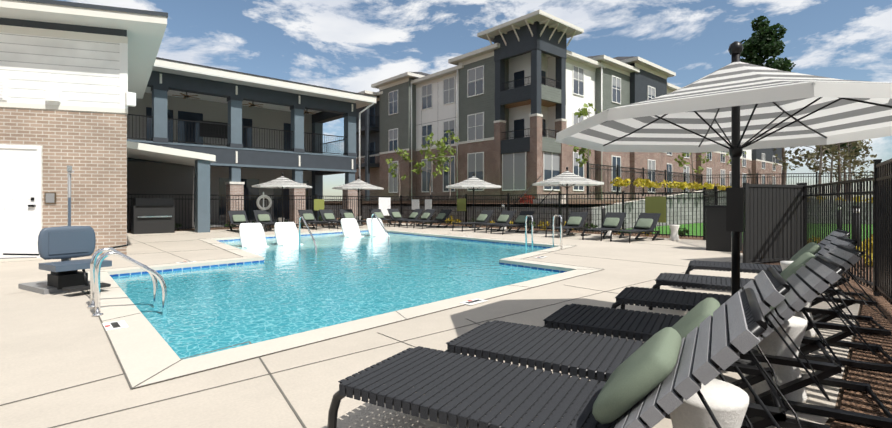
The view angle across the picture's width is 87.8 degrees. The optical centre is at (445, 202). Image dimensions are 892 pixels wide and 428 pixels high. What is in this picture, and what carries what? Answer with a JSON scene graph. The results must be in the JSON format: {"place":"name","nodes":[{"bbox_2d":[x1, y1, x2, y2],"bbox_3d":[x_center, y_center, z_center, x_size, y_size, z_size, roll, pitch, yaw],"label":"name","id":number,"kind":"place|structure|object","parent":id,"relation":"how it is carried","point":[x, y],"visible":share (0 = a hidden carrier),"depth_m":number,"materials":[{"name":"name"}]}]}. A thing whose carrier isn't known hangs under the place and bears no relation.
{"place":"outdoors","nodes":[
{"label":"outdoors","id":0,"kind":"place"},
{"bbox_2d":[112,231,558,359],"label":"water","id":1,"kind":"structure","parent":0,"point":[283,291],"depth_m":6.50,"materials":[{"name":"blue liquid"}]},
{"bbox_2d":[0,219,862,427],"bbox_3d":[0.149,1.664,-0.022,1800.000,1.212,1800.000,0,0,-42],"label":"ground","id":2,"kind":"structure","parent":0,"point":[67,360],"depth_m":3.56,"materials":[{"name":"concrete"}]},
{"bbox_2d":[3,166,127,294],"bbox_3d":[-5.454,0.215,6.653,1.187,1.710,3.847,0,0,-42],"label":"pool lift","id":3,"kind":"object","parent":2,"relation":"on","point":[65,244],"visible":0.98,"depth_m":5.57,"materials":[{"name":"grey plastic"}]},
{"bbox_2d":[0,0,167,258],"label":"building","id":4,"kind":"structure","parent":2,"relation":"on","point":[74,78],"depth_m":9.05,"materials":[{"name":"brick"}]},
{"bbox_2d":[227,210,247,230],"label":"chair","id":5,"kind":"object","parent":2,"relation":"on","point":[237,217],"visible":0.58,"depth_m":17.09,"materials":[{"name":"black"}]},
{"bbox_2d":[127,57,376,232],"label":"clubhouse","id":6,"kind":"structure","parent":2,"relation":"on","point":[203,133],"depth_m":21.53,"materials":[{"name":"paint"}]},
{"bbox_2d":[253,210,275,231],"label":"chair","id":7,"kind":"object","parent":2,"relation":"on","point":[263,217],"visible":0.75,"depth_m":17.74,"materials":[{"name":"black"}]},
{"bbox_2d":[252,173,311,221],"bbox_3d":[-6.577,-0.057,18.665,2.134,2.255,2.133,0,0,-42],"label":"umbrella","id":8,"kind":"object","parent":2,"relation":"on","point":[282,181],"visible":0.77,"depth_m":18.21,"materials":[{"name":"white fabric"}]},
{"bbox_2d":[297,210,329,229],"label":"chair","id":9,"kind":"object","parent":2,"relation":"on","point":[308,216],"visible":0.85,"depth_m":18.90,"materials":[{"name":"black"}]},
{"bbox_2d":[239,218,388,247],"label":"in-pool loungers","id":10,"kind":"object","parent":2,"relation":"on","point":[252,235],"visible":0.38,"depth_m":12.62,"materials":[{"name":"white plastic"}]},
{"bbox_2d":[87,213,561,316],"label":"handrails","id":11,"kind":"object","parent":2,"relation":"on","point":[95,267],"visible":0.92,"depth_m":4.70,"materials":[{"name":"silver metal"}]},
{"bbox_2d":[317,209,340,228],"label":"chair","id":12,"kind":"object","parent":2,"relation":"on","point":[327,215],"visible":0.81,"depth_m":19.49,"materials":[{"name":"black"}]},
{"bbox_2d":[339,209,365,226],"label":"chair","id":13,"kind":"object","parent":2,"relation":"on","point":[346,213],"visible":0.52,"depth_m":20.23,"materials":[{"name":"black"}]},
{"bbox_2d":[332,176,383,225],"bbox_3d":[-3.956,-0.057,20.984,2.134,2.255,2.133,0,0,-42],"label":"umbrella","id":14,"kind":"object","parent":2,"relation":"on","point":[358,184],"visible":0.94,"depth_m":20.51,"materials":[{"name":"white fabric"}]},
{"bbox_2d":[369,209,399,226],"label":"chair","id":15,"kind":"object","parent":2,"relation":"on","point":[378,213],"visible":0.6,"depth_m":21.17,"materials":[{"name":"black"}]},
{"bbox_2d":[385,209,416,225],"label":"chair","id":16,"kind":"object","parent":2,"relation":"on","point":[394,214],"visible":0.73,"depth_m":21.80,"materials":[{"name":"black"}]},
{"bbox_2d":[387,209,423,226],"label":"chair","id":17,"kind":"object","parent":2,"relation":"on","point":[415,214],"visible":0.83,"depth_m":20.96,"materials":[{"name":"black"}]},
{"bbox_2d":[399,209,435,227],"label":"chair","id":18,"kind":"object","parent":2,"relation":"on","point":[427,214],"visible":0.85,"depth_m":20.19,"materials":[{"name":"black"}]},
{"bbox_2d":[413,209,454,228],"bbox_3d":[-0.471,0.693,19.299,1.795,0.759,0.600,0,0,-41],"label":"chair","id":19,"kind":"object","parent":2,"relation":"on","point":[442,216],"visible":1,"depth_m":19.44,"materials":[{"name":"black"}]},
{"bbox_2d":[446,173,500,227],"bbox_3d":[1.139,-0.067,19.151,2.226,2.275,2.226,0,0,-42],"label":"umbrella","id":20,"kind":"object","parent":2,"relation":"on","point":[473,183],"visible":1,"depth_m":18.72,"materials":[{"name":"white fabric"}]},
{"bbox_2d":[452,210,497,231],"bbox_3d":[1.110,0.693,17.566,1.795,0.759,0.600,0,0,-38],"label":"chair","id":21,"kind":"object","parent":2,"relation":"on","point":[484,216],"visible":0.9,"depth_m":17.66,"materials":[{"name":"black"}]},
{"bbox_2d":[474,210,518,232],"bbox_3d":[1.851,0.693,16.839,1.795,0.759,0.600,0,0,-42],"label":"chair","id":22,"kind":"object","parent":2,"relation":"on","point":[505,216],"visible":0.83,"depth_m":16.97,"materials":[{"name":"black"}]},
{"bbox_2d":[127,158,891,303],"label":"fences","id":23,"kind":"object","parent":2,"relation":"on","point":[776,222],"visible":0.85,"depth_m":8.24,"materials":[{"name":"black metal"}]},
{"bbox_2d":[490,211,537,234],"bbox_3d":[2.380,0.693,16.041,1.795,0.759,0.600,0,0,-39],"label":"chair","id":24,"kind":"object","parent":2,"relation":"on","point":[520,221],"visible":0.83,"depth_m":16.15,"materials":[{"name":"black"}]},
{"bbox_2d":[278,216,816,427],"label":"side tables","id":25,"kind":"object","parent":2,"relation":"on","point":[728,403],"visible":0.44,"depth_m":1.63,"materials":[{"name":"white plastic"}]},
{"bbox_2d":[324,9,781,207],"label":"apartment","id":26,"kind":"structure","parent":2,"relation":"on","point":[513,99],"depth_m":34.18,"materials":[{"name":"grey brick"}]},
{"bbox_2d":[327,287,801,427],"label":"chair","id":27,"kind":"object","parent":2,"relation":"on","point":[656,378],"visible":1,"depth_m":1.70,"materials":[{"name":"black plastic"}]},
{"bbox_2d":[532,167,603,233],"bbox_3d":[4.122,-0.067,15.781,2.226,2.275,2.226,0,0,-42],"label":"umbrella","id":28,"kind":"object","parent":2,"relation":"on","point":[566,178],"visible":0.94,"depth_m":15.37,"materials":[{"name":"white fabric"}]},
{"bbox_2d":[545,212,590,237],"bbox_3d":[3.849,0.693,14.530,0.600,0.759,1.795,0,0,45],"label":"chair","id":29,"kind":"object","parent":2,"relation":"on","point":[575,220],"visible":1,"depth_m":14.71,"materials":[{"name":"black"}]},
{"bbox_2d":[582,212,628,240],"bbox_3d":[4.703,0.693,13.613,0.600,0.759,1.795,0,0,45],"label":"chair","id":30,"kind":"object","parent":2,"relation":"on","point":[613,220],"visible":1,"depth_m":13.79,"materials":[{"name":"black"}]},
{"bbox_2d":[610,213,663,242],"bbox_3d":[5.325,0.693,12.876,1.795,0.759,0.600,0,0,-38],"label":"chair","id":31,"kind":"object","parent":2,"relation":"on","point":[646,222],"visible":1,"depth_m":13.01,"materials":[{"name":"black plastic"}]},
{"bbox_2d":[446,267,829,427],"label":"chair","id":32,"kind":"object","parent":2,"relation":"on","point":[600,358],"visible":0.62,"depth_m":2.29,"materials":[{"name":"black plastic"}]},
{"bbox_2d":[542,255,891,427],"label":"chair","id":33,"kind":"object","parent":2,"relation":"on","point":[810,280],"visible":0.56,"depth_m":2.51,"materials":[{"name":"black plastic"}]},
{"bbox_2d":[556,41,891,365],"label":"umbrella","id":34,"kind":"object","parent":2,"relation":"on","point":[735,107],"visible":0.81,"depth_m":3.18,"materials":[{"name":"white fabric"}]},
{"bbox_2d":[611,244,891,371],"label":"chair","id":35,"kind":"object","parent":2,"relation":"on","point":[845,257],"visible":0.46,"depth_m":3.43,"materials":[{"name":"black plastic"}]},
{"bbox_2d":[648,236,890,334],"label":"chair","id":36,"kind":"object","parent":2,"relation":"on","point":[696,281],"visible":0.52,"depth_m":4.29,"materials":[{"name":"black plastic"}]},
{"bbox_2d":[683,229,876,304],"bbox_3d":[3.826,0.693,5.494,1.795,0.759,0.610,0,0,30],"label":"chair","id":37,"kind":"object","parent":2,"relation":"on","point":[813,248],"visible":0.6,"depth_m":5.37,"materials":[{"name":"black plastic"}]},
{"bbox_2d":[58,0,891,201],"label":"sky","id":38,"kind":"structure","parent":0,"point":[346,45],"materials":[{"name":"blue"}]},
{"bbox_2d":[129,218,891,427],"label":"terrain","id":39,"kind":"structure","parent":0,"point":[879,382],"depth_m":3.51,"materials":[{"name":"brown plant"}]},
{"bbox_2d":[324,162,872,246],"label":"retaining walls","id":40,"kind":"structure","parent":39,"relation":"on","point":[594,209],"depth_m":21.88,"materials":[{"name":"stone"}]},
{"bbox_2d":[175,16,876,265],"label":"tree","id":41,"kind":"object","parent":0,"point":[756,44],"depth_m":58.00,"materials":[{"name":"green plant"}]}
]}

